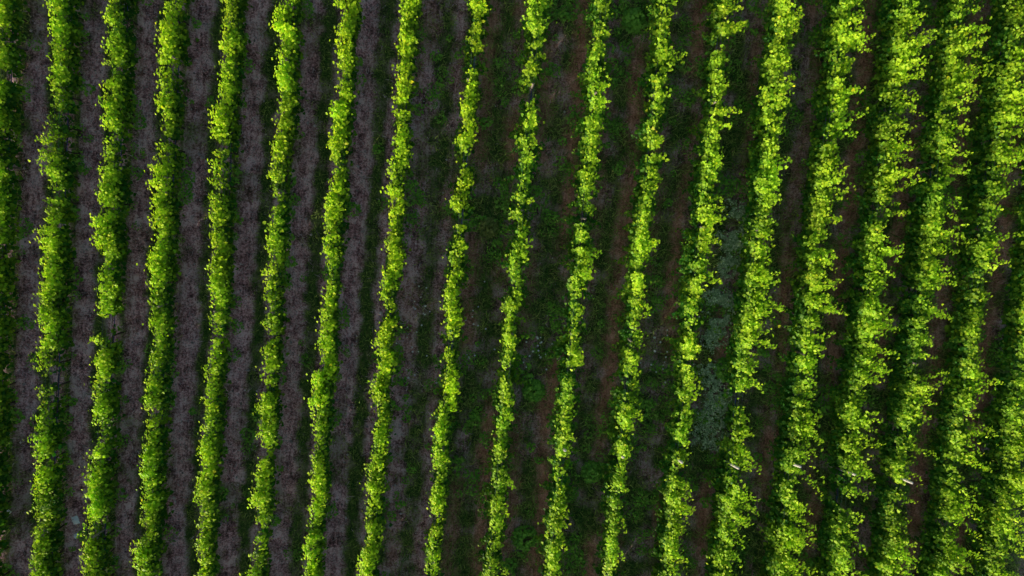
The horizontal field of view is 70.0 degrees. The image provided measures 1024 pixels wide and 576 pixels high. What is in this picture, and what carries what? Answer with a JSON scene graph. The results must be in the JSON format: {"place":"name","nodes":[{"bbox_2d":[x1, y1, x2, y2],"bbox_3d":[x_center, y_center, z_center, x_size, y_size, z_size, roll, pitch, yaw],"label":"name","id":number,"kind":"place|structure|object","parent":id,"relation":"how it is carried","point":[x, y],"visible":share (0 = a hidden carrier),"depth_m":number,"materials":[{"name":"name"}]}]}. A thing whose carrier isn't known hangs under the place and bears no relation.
{"place":"outdoors","nodes":[
{"label":"outdoors","id":0,"kind":"place"},
{"bbox_2d":[0,0,1023,575],"bbox_3d":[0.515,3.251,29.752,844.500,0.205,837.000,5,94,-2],"label":"ground","id":1,"kind":"structure","parent":0,"point":[314,48],"depth_m":29.42,"materials":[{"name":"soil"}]},
{"bbox_2d":[0,0,29,575],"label":"vine row","id":2,"kind":"object","parent":1,"relation":"on","point":[10,91],"visible":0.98,"depth_m":27.73,"materials":[{"name":"green plant"}]},
{"bbox_2d":[26,0,88,575],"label":"vine row","id":3,"kind":"object","parent":1,"relation":"on","point":[65,31],"visible":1,"depth_m":27.68,"materials":[{"name":"green plant"}]},
{"bbox_2d":[71,516,79,524],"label":"litter","id":4,"kind":"object","parent":1,"relation":"on","point":[76,520],"visible":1,"depth_m":29.75,"materials":[{"name":"grey plastic"}]},
{"bbox_2d":[76,0,140,575],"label":"vine row","id":5,"kind":"object","parent":1,"relation":"on","point":[117,193],"visible":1,"depth_m":27.67,"materials":[{"name":"green plant"}]},
{"bbox_2d":[129,0,198,575],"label":"vine row","id":6,"kind":"object","parent":1,"relation":"on","point":[175,43],"visible":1,"depth_m":27.74,"materials":[{"name":"green plant"}]},
{"bbox_2d":[192,0,252,575],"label":"vine row","id":7,"kind":"object","parent":1,"relation":"on","point":[221,279],"visible":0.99,"depth_m":27.74,"materials":[{"name":"green plant"}]},
{"bbox_2d":[239,0,306,575],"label":"vine row","id":8,"kind":"object","parent":1,"relation":"on","point":[289,19],"visible":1,"depth_m":27.75,"materials":[{"name":"green plant"}]},
{"bbox_2d":[301,0,365,575],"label":"vine row","id":9,"kind":"object","parent":1,"relation":"on","point":[344,114],"visible":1,"depth_m":27.75,"materials":[{"name":"green plant"}]},
{"bbox_2d":[356,0,424,575],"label":"vine row","id":10,"kind":"object","parent":1,"relation":"on","point":[410,12],"visible":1,"depth_m":27.80,"materials":[{"name":"green plant"}]},
{"bbox_2d":[396,285,436,383],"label":"wildflowers","id":11,"kind":"object","parent":1,"relation":"on","point":[416,332],"visible":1,"depth_m":29.38,"materials":[{"name":"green plant"}]},
{"bbox_2d":[421,0,495,575],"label":"vine row","id":12,"kind":"object","parent":1,"relation":"on","point":[443,430],"visible":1,"depth_m":27.95,"materials":[{"name":"green plant"}]},
{"bbox_2d":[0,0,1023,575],"bbox_3d":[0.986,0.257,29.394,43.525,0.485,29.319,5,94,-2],"label":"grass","id":13,"kind":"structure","parent":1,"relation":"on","point":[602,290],"depth_m":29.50,"materials":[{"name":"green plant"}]},
{"bbox_2d":[0,0,1023,575],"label":"straw","id":14,"kind":"object","parent":1,"relation":"on","point":[42,94],"visible":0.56,"depth_m":29.20,"materials":[{"name":"soil"},{"name":"grass"}]},
{"bbox_2d":[3,0,1023,575],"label":"weeds","id":15,"kind":"object","parent":1,"relation":"on","point":[649,404],"visible":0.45,"depth_m":29.38,"materials":[{"name":"green plant"}]},
{"bbox_2d":[474,0,556,575],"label":"vine row","id":16,"kind":"object","parent":1,"relation":"on","point":[518,259],"visible":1,"depth_m":28.11,"materials":[{"name":"green plant"}]},
{"bbox_2d":[510,525,536,551],"bbox_3d":[0.500,10.362,30.187,1.190,0.466,1.130,5,94,-2],"label":"weed plant","id":17,"kind":"object","parent":1,"relation":"on","point":[518,541],"visible":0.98,"depth_m":30.16,"materials":[{"name":"green plant"}]},
{"bbox_2d":[522,378,545,402],"bbox_3d":[0.892,4.191,29.655,0.984,0.495,1.010,5,94,-2],"label":"weed plant","id":18,"kind":"object","parent":1,"relation":"on","point":[528,388],"visible":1,"depth_m":29.64,"materials":[{"name":"green plant"}]},
{"bbox_2d":[523,336,552,369],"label":"wildflowers","id":19,"kind":"object","parent":1,"relation":"on","point":[538,350],"visible":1,"depth_m":29.52,"materials":[{"name":"grey plant"}]},
{"bbox_2d":[532,0,616,575],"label":"vine row","id":20,"kind":"object","parent":1,"relation":"on","point":[588,125],"visible":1,"depth_m":28.23,"materials":[{"name":"green plant"}]},
{"bbox_2d":[580,460,604,483],"bbox_3d":[3.334,7.599,30.004,1.051,0.523,1.014,5,94,-2],"label":"weed plant","id":21,"kind":"object","parent":1,"relation":"on","point":[595,478],"visible":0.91,"depth_m":29.97,"materials":[{"name":"green plant"}]},
{"bbox_2d":[621,7,645,33],"bbox_3d":[4.785,-10.481,28.550,1.046,0.569,1.047,5,94,-2],"label":"weed plant","id":22,"kind":"object","parent":1,"relation":"on","point":[631,21],"visible":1,"depth_m":28.52,"materials":[{"name":"green plant"}]},
{"bbox_2d":[593,0,687,575],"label":"vine row","id":23,"kind":"object","parent":1,"relation":"on","point":[641,245],"visible":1,"depth_m":28.18,"materials":[{"name":"green plant"}]},
{"bbox_2d":[640,317,667,382],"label":"wildflowers","id":24,"kind":"object","parent":1,"relation":"on","point":[655,351],"visible":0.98,"depth_m":29.73,"materials":[{"name":"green plant"}]},
{"bbox_2d":[645,0,747,575],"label":"vine row","id":25,"kind":"object","parent":1,"relation":"on","point":[685,345],"visible":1,"depth_m":28.27,"materials":[{"name":"green plant"}]},
{"bbox_2d":[712,357,731,382],"bbox_3d":[8.794,3.358,29.702,1.100,0.695,1.146,-26,95,1],"label":"weed plant","id":26,"kind":"object","parent":1,"relation":"on","point":[720,373],"visible":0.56,"depth_m":29.76,"materials":[{"name":"green plant"}]},
{"bbox_2d":[686,198,758,451],"bbox_3d":[8.633,1.626,29.730,2.798,0.366,10.465,5,94,-2],"label":"clover","id":27,"kind":"object","parent":1,"relation":"on","point":[727,261],"visible":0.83,"depth_m":29.73,"materials":[{"name":"green plant"}]},
{"bbox_2d":[702,0,804,575],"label":"vine row","id":28,"kind":"object","parent":1,"relation":"on","point":[752,270],"visible":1,"depth_m":28.15,"materials":[{"name":"green plant"}]},
{"bbox_2d":[753,0,875,575],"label":"vine row","id":29,"kind":"object","parent":1,"relation":"on","point":[839,36],"visible":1,"depth_m":28.25,"materials":[{"name":"green plant"}]},
{"bbox_2d":[849,30,861,51],"bbox_3d":[13.477,-9.778,28.886,0.887,0.466,0.890,5,94,-2],"label":"weed plant","id":30,"kind":"object","parent":1,"relation":"on","point":[852,50],"visible":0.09,"depth_m":28.95,"materials":[{"name":"green plant"}]},
{"bbox_2d":[805,0,943,575],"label":"vine row","id":31,"kind":"object","parent":1,"relation":"on","point":[862,326],"visible":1,"depth_m":28.32,"materials":[{"name":"green plant"}]},
{"bbox_2d":[853,0,998,575],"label":"vine row","id":32,"kind":"object","parent":1,"relation":"on","point":[926,208],"visible":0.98,"depth_m":28.43,"materials":[{"name":"green plant"}]},
{"bbox_2d":[908,0,1023,575],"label":"vine row","id":33,"kind":"object","parent":1,"relation":"on","point":[995,116],"visible":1,"depth_m":28.59,"materials":[{"name":"green plant"}]},
{"bbox_2d":[962,48,1023,575],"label":"vine row","id":34,"kind":"object","parent":1,"relation":"on","point":[1000,483],"visible":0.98,"depth_m":29.16,"materials":[{"name":"green plant"}]}
]}

